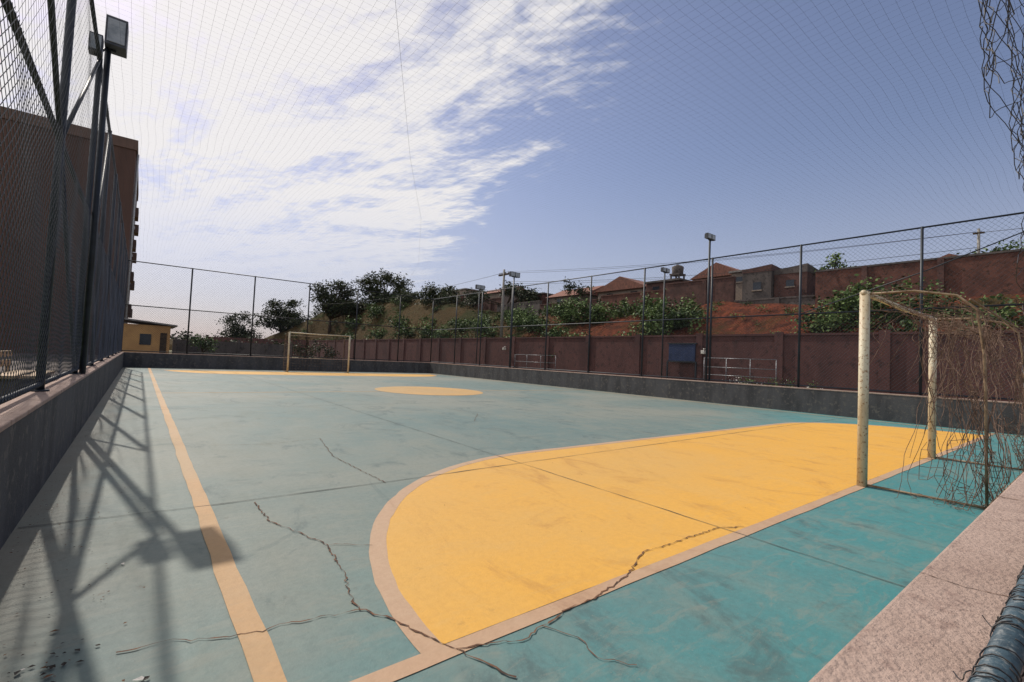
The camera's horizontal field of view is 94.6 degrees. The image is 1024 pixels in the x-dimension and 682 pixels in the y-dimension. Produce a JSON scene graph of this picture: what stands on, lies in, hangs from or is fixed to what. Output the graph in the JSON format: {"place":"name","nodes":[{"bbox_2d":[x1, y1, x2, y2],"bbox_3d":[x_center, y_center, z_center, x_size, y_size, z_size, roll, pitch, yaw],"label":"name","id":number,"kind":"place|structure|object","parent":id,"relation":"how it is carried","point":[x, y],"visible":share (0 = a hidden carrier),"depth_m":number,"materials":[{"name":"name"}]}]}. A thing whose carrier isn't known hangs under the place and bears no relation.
{"place":"outdoors","nodes":[
{"label":"outdoors","id":0,"kind":"place"},
{"bbox_2d":[0,350,54,396],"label":"garden bench","id":1,"kind":"object","parent":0,"point":[49,372],"visible":0.25,"depth_m":8.49,"materials":[{"name":"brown wood"}]},
{"bbox_2d":[0,353,96,373],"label":"paved yard","id":2,"kind":"structure","parent":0,"point":[62,366],"depth_m":22.61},
{"bbox_2d":[0,118,136,354],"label":"walls","id":3,"kind":"structure","parent":0,"point":[122,165],"depth_m":36.89,"materials":[{"name":"brown paint"}]},
{"bbox_2d":[0,106,138,200],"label":"parapet","id":4,"kind":"structure","parent":3,"relation":"on","point":[125,143],"depth_m":38.40,"materials":[{"name":"beige paint"}]},
{"bbox_2d":[124,154,138,323],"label":"downpipe","id":5,"kind":"object","parent":3,"relation":"attached to","point":[132,232],"visible":0.65,"depth_m":40.86,"materials":[{"name":"white paint"}]},
{"bbox_2d":[127,207,138,317],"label":"balconies","id":6,"kind":"structure","parent":3,"relation":"attached to","point":[136,233],"depth_m":44.95,"materials":[{"name":"beige paint"}]},
{"bbox_2d":[122,323,170,352],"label":"walls","id":7,"kind":"structure","parent":0,"point":[156,336],"depth_m":29.90,"materials":[{"name":"paint"}]},
{"bbox_2d":[139,334,150,344],"bbox_3d":[-23.250,-0.109,29.975,0.575,0.690,0.024,4,-3,-38],"label":"window","id":8,"kind":"structure","parent":7,"relation":"attached to","point":[145,340],"depth_m":29.97,"materials":[{"name":"grey glass"}]},
{"bbox_2d":[124,318,177,328],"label":"roof","id":9,"kind":"structure","parent":7,"relation":"on","point":[142,322],"depth_m":30.65,"materials":[{"name":"grey metal"}]},
{"bbox_2d":[159,333,166,352],"bbox_3d":[-22.549,0.405,30.525,0.345,1.840,0.024,4,-3,-38],"label":"door","id":10,"kind":"structure","parent":7,"relation":"attached to","point":[163,345],"depth_m":30.54,"materials":[{"name":"brown"}]},
{"bbox_2d":[0,367,1023,681],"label":"court floor","id":11,"kind":"structure","parent":0,"point":[750,609],"depth_m":2.85,"materials":[{"name":"teal paint"}]},
{"bbox_2d":[148,368,286,681],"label":"side line","id":12,"kind":"object","parent":11,"relation":"on","point":[263,662],"visible":1,"depth_m":2.29,"materials":[{"name":"beige paint"}]},
{"bbox_2d":[166,370,436,376],"bbox_3d":[-9.209,1.655,23.653,13.150,0.001,2.960,4,-3,-38],"label":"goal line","id":13,"kind":"object","parent":11,"relation":"on","point":[306,373],"visible":0.86,"depth_m":22.78,"materials":[{"name":"yellow paint"}]},
{"bbox_2d":[283,332,350,372],"bbox_3d":[-10.404,0.644,25.268,3.162,2.040,1.001,4,-3,-38],"label":"soccer goal","id":14,"kind":"object","parent":11,"relation":"on","point":[288,357],"visible":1,"depth_m":25.49,"materials":[{"name":"white paint"}]},
{"bbox_2d":[211,390,512,392],"bbox_3d":[-2.631,1.629,15.391,14.122,0.001,0.058,4,-3,-38],"label":"halfway line","id":15,"kind":"object","parent":11,"relation":"on","point":[353,391],"visible":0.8,"depth_m":13.94,"materials":[{"name":"paint"}]},
{"bbox_2d":[375,386,482,394],"bbox_3d":[-2.716,1.631,15.573,3.450,0.001,3.680,4,-3,-38],"label":"circle","id":16,"kind":"object","parent":11,"relation":"on","point":[425,390],"visible":1,"depth_m":15.39,"materials":[{"name":"paint"}]},
{"bbox_2d":[116,410,743,677],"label":"floor cracks","id":17,"kind":"object","parent":11,"relation":"on","point":[500,670],"visible":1,"depth_m":2.05,"materials":[{"name":"black concrete"}]},
{"bbox_2d":[18,373,905,586],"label":"floor joints","id":18,"kind":"object","parent":11,"relation":"on","point":[480,468],"visible":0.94,"depth_m":3.93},
{"bbox_2d":[1,412,999,681],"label":"leaf litter","id":19,"kind":"object","parent":11,"relation":"on","point":[57,630],"visible":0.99,"depth_m":1.67,"materials":[{"name":"plant"}]},
{"bbox_2d":[350,433,994,681],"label":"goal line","id":20,"kind":"object","parent":11,"relation":"on","point":[407,667],"visible":0.84,"depth_m":2.28,"materials":[{"name":"beige paint"}]},
{"bbox_2d":[369,422,982,652],"bbox_3d":[3.911,1.597,7.013,13.145,0.001,2.961,4,-3,-38],"label":"penalty area","id":21,"kind":"object","parent":11,"relation":"on","point":[456,554],"visible":0.94,"depth_m":3.73,"materials":[{"name":"yellow paint"}]},
{"bbox_2d":[856,287,1023,513],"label":"soccer goal","id":22,"kind":"object","parent":11,"relation":"on","point":[863,388],"visible":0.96,"depth_m":4.70,"materials":[{"name":"white paint"}]},
{"bbox_2d":[0,0,1023,338],"label":"sky","id":23,"kind":"structure","parent":0,"point":[336,23],"materials":[{"name":"blue"}]},
{"bbox_2d":[169,294,1023,358],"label":"hillside","id":24,"kind":"structure","parent":0,"point":[746,322],"depth_m":38.26,"materials":[{"name":"soil"}]},
{"bbox_2d":[213,311,264,337],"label":"roadside tree","id":25,"kind":"object","parent":24,"relation":"on","point":[242,329],"visible":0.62,"depth_m":98.83,"materials":[{"name":"green plant"}]},
{"bbox_2d":[250,297,312,333],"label":"roadside tree","id":26,"kind":"object","parent":24,"relation":"on","point":[289,314],"visible":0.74,"depth_m":95.34,"materials":[{"name":"green plant"}]},
{"bbox_2d":[306,279,368,333],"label":"spreading tree","id":27,"kind":"object","parent":24,"relation":"on","point":[333,307],"visible":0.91,"depth_m":85.89,"materials":[{"name":"green plant"}]},
{"bbox_2d":[316,302,418,339],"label":"hillside shrub","id":28,"kind":"object","parent":24,"relation":"on","point":[375,310],"visible":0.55,"depth_m":69.61,"materials":[{"name":"green plant"}]},
{"bbox_2d":[284,290,478,328],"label":"ridge shrubs","id":29,"kind":"object","parent":24,"relation":"on","point":[404,299],"visible":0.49,"depth_m":75.51,"materials":[{"name":"green plant"}]},
{"bbox_2d":[352,268,418,303],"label":"spreading tree","id":30,"kind":"object","parent":24,"relation":"on","point":[386,280],"visible":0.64,"depth_m":85.97,"materials":[{"name":"green plant"}]},
{"bbox_2d":[420,281,459,305],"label":"hill tree","id":31,"kind":"object","parent":24,"relation":"on","point":[432,291],"visible":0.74,"depth_m":67.25,"materials":[{"name":"green plant"}]},
{"bbox_2d":[412,311,499,337],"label":"hillside shrub","id":32,"kind":"object","parent":24,"relation":"on","point":[487,322],"visible":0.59,"depth_m":54.16,"materials":[{"name":"green plant"}]},
{"bbox_2d":[449,289,476,301],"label":"walls","id":33,"kind":"structure","parent":24,"relation":"on","point":[461,291],"depth_m":72.72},
{"bbox_2d":[458,298,501,311],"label":"brick wall","id":34,"kind":"structure","parent":24,"relation":"on","point":[493,306],"depth_m":60.70,"materials":[{"name":"brown brick"}]},
{"bbox_2d":[456,280,542,305],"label":"hill tree","id":35,"kind":"object","parent":24,"relation":"on","point":[533,297],"visible":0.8,"depth_m":57.86,"materials":[{"name":"green plant"}]},
{"bbox_2d":[486,293,517,303],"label":"walls","id":36,"kind":"structure","parent":24,"relation":"on","point":[498,296],"depth_m":63.95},
{"bbox_2d":[484,286,523,293],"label":"roof","id":37,"kind":"structure","parent":36,"relation":"on","point":[490,292],"depth_m":64.98,"materials":[{"name":"tile"}]},
{"bbox_2d":[498,269,508,337],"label":"utility pole","id":38,"kind":"object","parent":24,"relation":"on","point":[502,304],"visible":0.86,"depth_m":46.06,"materials":[{"name":"concrete"}]},
{"bbox_2d":[337,228,1021,303],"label":"power lines","id":39,"kind":"object","parent":38,"relation":"attached to","point":[717,260],"visible":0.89,"depth_m":33.72,"materials":[{"name":"metal"}]},
{"bbox_2d":[497,301,541,315],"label":"brick wall","id":40,"kind":"structure","parent":24,"relation":"on","point":[536,306],"depth_m":53.96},
{"bbox_2d":[498,302,552,336],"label":"hillside shrub","id":41,"kind":"object","parent":24,"relation":"on","point":[517,317],"visible":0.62,"depth_m":44.84,"materials":[{"name":"green plant"}]},
{"bbox_2d":[518,294,549,303],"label":"walls","id":42,"kind":"structure","parent":24,"relation":"on","point":[541,299],"depth_m":56.50,"materials":[{"name":"red brick"}]},
{"bbox_2d":[430,297,640,337],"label":"hillside shrub","id":43,"kind":"object","parent":24,"relation":"on","point":[627,306],"visible":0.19,"depth_m":40.38,"materials":[{"name":"green plant"}]},
{"bbox_2d":[540,300,599,316],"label":"brick wall","id":44,"kind":"structure","parent":24,"relation":"on","point":[542,306],"depth_m":48.41,"materials":[{"name":"brown brick"}]},
{"bbox_2d":[549,295,597,302],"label":"walls","id":45,"kind":"structure","parent":24,"relation":"on","point":[553,300],"depth_m":53.16,"materials":[{"name":"grey concrete"}]},
{"bbox_2d":[546,285,603,298],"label":"roof","id":46,"kind":"structure","parent":45,"relation":"on","point":[559,294],"depth_m":53.27,"materials":[{"name":"tile"}]},
{"bbox_2d":[560,276,598,299],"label":"hill tree","id":47,"kind":"object","parent":24,"relation":"on","point":[573,287],"visible":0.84,"depth_m":50.55,"materials":[{"name":"green plant"}]},
{"bbox_2d":[542,295,619,336],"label":"hillside shrub","id":48,"kind":"object","parent":24,"relation":"on","point":[572,311],"visible":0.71,"depth_m":41.29,"materials":[{"name":"green plant"}]},
{"bbox_2d":[598,288,645,298],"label":"walls","id":49,"kind":"structure","parent":24,"relation":"on","point":[615,292],"depth_m":48.04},
{"bbox_2d":[594,276,645,292],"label":"roof","id":50,"kind":"structure","parent":49,"relation":"on","point":[637,284],"depth_m":47.51,"materials":[{"name":"tile"}]},
{"bbox_2d":[601,290,665,317],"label":"brick wall","id":51,"kind":"structure","parent":24,"relation":"on","point":[618,298],"depth_m":42.83,"materials":[{"name":"brown brick"}]},
{"bbox_2d":[601,289,665,296],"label":"coping","id":52,"kind":"object","parent":51,"relation":"on","point":[633,292],"visible":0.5,"depth_m":42.45,"materials":[{"name":"red brick"}]},
{"bbox_2d":[286,292,1023,362],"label":"hillside shrub","id":53,"kind":"object","parent":24,"relation":"on","point":[908,324],"visible":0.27,"depth_m":23.52,"materials":[{"name":"green plant"}]},
{"bbox_2d":[613,292,706,335],"bbox_3d":[9.736,-1.311,35.098,7.703,5.650,7.374,2,-2,4],"label":"hillside shrub","id":54,"kind":"object","parent":24,"relation":"on","point":[673,314],"visible":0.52,"depth_m":32.85,"materials":[{"name":"green plant"}]},
{"bbox_2d":[646,280,683,290],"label":"walls","id":55,"kind":"structure","parent":24,"relation":"on","point":[659,284],"depth_m":42.34,"materials":[{"name":"brick"}]},
{"bbox_2d":[645,278,690,283],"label":"roof slab","id":56,"kind":"structure","parent":55,"relation":"on","point":[673,279],"depth_m":41.53,"materials":[{"name":"grey concrete"}]},
{"bbox_2d":[669,264,685,278],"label":"water tank","id":57,"kind":"object","parent":56,"relation":"on","point":[677,268],"visible":0.77,"depth_m":42.55,"materials":[{"name":"grey plastic"}]},
{"bbox_2d":[666,277,735,308],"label":"brick wall","id":58,"kind":"structure","parent":24,"relation":"on","point":[719,287],"depth_m":37.39,"materials":[{"name":"brown brick"}]},
{"bbox_2d":[666,276,735,284],"bbox_3d":[14.884,-4.782,37.636,0.380,0.104,5.808,4,-3,-38],"label":"coping","id":59,"kind":"object","parent":58,"relation":"on","point":[701,280],"visible":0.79,"depth_m":37.53,"materials":[{"name":"brick"}]},
{"bbox_2d":[702,280,706,304],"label":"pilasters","id":60,"kind":"object","parent":58,"relation":"attached to","point":[704,283],"visible":0.57,"depth_m":36.95,"materials":[{"name":"brick"}]},
{"bbox_2d":[732,272,742,299],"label":"walls","id":61,"kind":"structure","parent":24,"relation":"on","point":[738,288],"depth_m":37.87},
{"bbox_2d":[742,270,773,299],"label":"walls","id":62,"kind":"structure","parent":24,"relation":"on","point":[766,286],"depth_m":34.48,"materials":[{"name":"grey concrete"}]},
{"bbox_2d":[753,282,760,289],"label":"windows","id":63,"kind":"structure","parent":62,"relation":"attached to","point":[757,286],"depth_m":34.57,"materials":[{"name":"grey glass"}]},
{"bbox_2d":[742,264,778,272],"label":"roof","id":64,"kind":"structure","parent":62,"relation":"on","point":[774,267],"depth_m":34.39,"materials":[{"name":"tile"}]},
{"bbox_2d":[735,296,814,304],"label":"brick wall","id":65,"kind":"structure","parent":24,"relation":"on","point":[796,300],"depth_m":32.19,"materials":[{"name":"brown brick"}]},
{"bbox_2d":[734,295,813,301],"bbox_3d":[18.291,-2.961,33.140,0.380,0.104,5.348,4,-3,-38],"label":"coping","id":66,"kind":"object","parent":65,"relation":"on","point":[773,298],"visible":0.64,"depth_m":33.01,"materials":[{"name":"concrete"}]},
{"bbox_2d":[774,272,815,297],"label":"walls","id":67,"kind":"structure","parent":24,"relation":"on","point":[810,289],"depth_m":33.02,"materials":[{"name":"brick"}]},
{"bbox_2d":[786,279,793,285],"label":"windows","id":68,"kind":"structure","parent":67,"relation":"attached to","point":[790,283],"depth_m":33.12,"materials":[{"name":"grey glass"}]},
{"bbox_2d":[774,263,817,274],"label":"roof","id":69,"kind":"structure","parent":67,"relation":"on","point":[808,267],"depth_m":32.97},
{"bbox_2d":[625,289,1023,333],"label":"hillside shrub","id":70,"kind":"object","parent":24,"relation":"on","point":[719,303],"visible":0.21,"depth_m":29.52,"materials":[{"name":"green plant"}]},
{"bbox_2d":[815,252,853,274],"bbox_3d":[21.830,-3.910,32.356,1.741,4.442,2.498,4,-3,-29],"label":"pruned tree","id":71,"kind":"object","parent":24,"relation":"on","point":[835,261],"visible":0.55,"depth_m":32.09,"materials":[{"name":"green plant"}]},
{"bbox_2d":[785,274,963,332],"bbox_3d":[18.473,-1.534,24.831,7.469,3.890,4.013,2,-2,18],"label":"hillside shrub","id":72,"kind":"object","parent":24,"relation":"on","point":[847,293],"visible":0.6,"depth_m":24.29,"materials":[{"name":"green plant"}]},
{"bbox_2d":[815,251,1023,303],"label":"brick wall","id":73,"kind":"structure","parent":24,"relation":"on","point":[890,272],"depth_m":25.37,"materials":[{"name":"brown brick"}]},
{"bbox_2d":[861,258,943,295],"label":"pilasters","id":74,"kind":"object","parent":73,"relation":"attached to","point":[865,270],"visible":0.32,"depth_m":25.75,"materials":[{"name":"brick"}]},
{"bbox_2d":[815,248,1023,271],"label":"coping","id":75,"kind":"object","parent":73,"relation":"on","point":[1004,251],"visible":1,"depth_m":26.54,"materials":[{"name":"concrete"}]},
{"bbox_2d":[973,228,984,252],"bbox_3d":[25.435,-3.738,25.778,0.197,4.830,0.460,4,-3,-38],"label":"utility pole","id":76,"kind":"object","parent":24,"relation":"on","point":[978,238],"visible":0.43,"depth_m":25.81,"materials":[{"name":"concrete"}]},
{"bbox_2d":[956,239,1023,254],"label":"garden shrubs","id":77,"kind":"object","parent":24,"relation":"on","point":[1010,246],"visible":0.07,"depth_m":26.31,"materials":[{"name":"green plant"}]},
{"bbox_2d":[689,262,738,279],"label":"roof","id":78,"kind":"structure","parent":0,"point":[717,267],"depth_m":41.51,"materials":[{"name":"tile"}]},
{"label":"ground","id":79,"kind":"structure","parent":0,"visible":0},
{"bbox_2d":[0,352,123,549],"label":"wall","id":80,"kind":"structure","parent":79,"relation":"on","point":[39,431],"depth_m":3.47,"materials":[{"name":"paint"}]},
{"bbox_2d":[0,0,127,404],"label":"chain link fence","id":81,"kind":"object","parent":80,"relation":"on","point":[111,337],"visible":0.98,"depth_m":4.09,"materials":[{"name":"metal"}]},
{"bbox_2d":[96,0,1023,296],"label":"overhead net","id":82,"kind":"object","parent":81,"relation":"attached to","point":[530,130],"visible":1,"depth_m":7.70,"materials":[{"name":"fabric"}]},
{"bbox_2d":[79,14,128,373],"bbox_3d":[-5.531,-1.968,6.303,0.368,4.817,0.500,4,-3,-38],"label":"floodlight pole","id":83,"kind":"object","parent":80,"relation":"on","point":[115,43],"visible":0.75,"depth_m":6.35,"materials":[{"name":"metal"}]},
{"bbox_2d":[188,333,221,352],"bbox_3d":[-22.620,0.799,34.789,2.322,2.873,1.865,4,-3,-38],"label":"shrub","id":84,"kind":"object","parent":79,"relation":"on","point":[202,345],"visible":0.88,"depth_m":34.75,"materials":[{"name":"green plant"}]},
{"bbox_2d":[170,328,260,339],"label":"distant trees","id":85,"kind":"object","parent":79,"relation":"on","point":[182,334],"visible":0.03,"depth_m":219.00,"materials":[{"name":"green plant"}]},
{"bbox_2d":[172,339,292,356],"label":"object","id":86,"kind":"structure","parent":79,"relation":"on","point":[221,345],"depth_m":40.09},
{"bbox_2d":[174,337,291,356],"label":"posts","id":87,"kind":"object","parent":79,"relation":"on","point":[175,348],"visible":0.47,"depth_m":40.16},
{"bbox_2d":[208,337,307,356],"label":"boundary wall","id":88,"kind":"structure","parent":79,"relation":"on","point":[261,341],"depth_m":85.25,"materials":[{"name":"concrete"}]},
{"bbox_2d":[123,352,429,372],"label":"wall","id":89,"kind":"structure","parent":79,"relation":"on","point":[160,360],"depth_m":24.92,"materials":[{"name":"paint"}]},
{"bbox_2d":[120,260,433,361],"bbox_3d":[-11.547,-1.152,26.574,16.014,4.242,0.138,4,-3,-38],"label":"chain link fence","id":90,"kind":"object","parent":89,"relation":"on","point":[252,323],"visible":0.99,"depth_m":25.19,"materials":[{"name":"metal"}]},
{"bbox_2d":[225,334,340,358],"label":"garden hedge","id":91,"kind":"object","parent":79,"relation":"on","point":[309,352],"visible":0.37,"depth_m":50.43,"materials":[{"name":"green plant"}]},
{"bbox_2d":[475,284,484,363],"bbox_3d":[-2.433,-0.832,33.837,0.731,6.362,0.215,4,-3,-38],"label":"floodlight pole","id":92,"kind":"object","parent":79,"relation":"on","point":[481,286],"visible":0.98,"depth_m":33.80,"materials":[{"name":"metal"}]},
{"bbox_2d":[514,354,555,369],"bbox_3d":[1.431,1.681,30.778,0.030,1.567,4.055,4,-3,-38],"label":"pipe railing","id":93,"kind":"object","parent":79,"relation":"on","point":[540,362],"visible":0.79,"depth_m":30.28,"materials":[{"name":"metal"}]},
{"bbox_2d":[311,330,890,392],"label":"pillars","id":94,"kind":"structure","parent":79,"relation":"on","point":[778,374],"depth_m":24.59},
{"bbox_2d":[661,267,669,377],"bbox_3d":[7.784,-0.667,24.319,0.612,6.209,0.174,4,-3,-38],"label":"floodlight pole","id":95,"kind":"object","parent":79,"relation":"on","point":[664,271],"visible":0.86,"depth_m":24.27,"materials":[{"name":"metal"}]},
{"bbox_2d":[308,333,1023,402],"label":"boundary wall","id":96,"kind":"structure","parent":79,"relation":"on","point":[763,349],"depth_m":22.87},
{"bbox_2d":[308,330,1023,340],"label":"coping","id":97,"kind":"object","parent":96,"relation":"on","point":[853,333],"visible":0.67,"depth_m":23.59,"materials":[{"name":"concrete"}]},
{"bbox_2d":[666,343,696,379],"bbox_3d":[9.084,1.349,25.353,0.104,2.496,1.760,4,-3,-38],"label":"blue notice board","id":98,"kind":"object","parent":79,"relation":"on","point":[680,350],"visible":0.7,"depth_m":25.32,"materials":[{"name":"paint"}]},
{"bbox_2d":[429,362,1023,434],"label":"wall","id":99,"kind":"structure","parent":79,"relation":"on","point":[901,408],"depth_m":14.56,"materials":[{"name":"paint"}]},
{"bbox_2d":[509,271,519,367],"bbox_3d":[0.022,-1.101,24.643,0.644,5.001,0.188,4,-3,-38],"label":"floodlight pole","id":100,"kind":"object","parent":99,"relation":"on","point":[514,275],"visible":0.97,"depth_m":24.59,"materials":[{"name":"metal"}]},
{"bbox_2d":[704,233,715,380],"bbox_3d":[6.706,-1.155,16.177,0.506,5.050,0.153,4,-3,-38],"label":"floodlight pole","id":101,"kind":"object","parent":99,"relation":"on","point":[710,237],"visible":1,"depth_m":16.13,"materials":[{"name":"metal"}]},
{"bbox_2d":[430,212,1023,400],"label":"chain link fence","id":102,"kind":"object","parent":99,"relation":"on","point":[922,255],"visible":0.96,"depth_m":14.76,"materials":[{"name":"metal"}]},
{"bbox_2d":[703,357,776,382],"bbox_3d":[9.693,1.587,20.304,0.030,1.682,3.135,4,-3,-38],"label":"pipe railing","id":103,"kind":"object","parent":79,"relation":"on","point":[742,368],"visible":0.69,"depth_m":20.21,"materials":[{"name":"metal"}]},
{"bbox_2d":[722,375,822,388],"bbox_3d":[8.295,1.408,15.206,0.628,0.545,3.057,4,-3,-38],"label":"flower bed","id":104,"kind":"object","parent":79,"relation":"on","point":[768,382],"visible":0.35,"depth_m":15.31,"materials":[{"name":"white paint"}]},
{"bbox_2d":[809,472,1023,681],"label":"wall","id":105,"kind":"structure","parent":79,"relation":"on","point":[923,627],"depth_m":0.90,"materials":[{"name":"rough pinkish concrete"}]},
{"bbox_2d":[921,496,1022,595],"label":"wall cap cracks","id":106,"kind":"structure","parent":105,"relation":"on","point":[968,587],"depth_m":1.04,"materials":[{"name":"grey concrete"}]},
{"bbox_2d":[953,0,1023,681],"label":"torn wire fence","id":107,"kind":"object","parent":105,"relation":"on","point":[1001,658],"visible":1,"depth_m":0.78,"materials":[{"name":"grey metal"}]}
]}

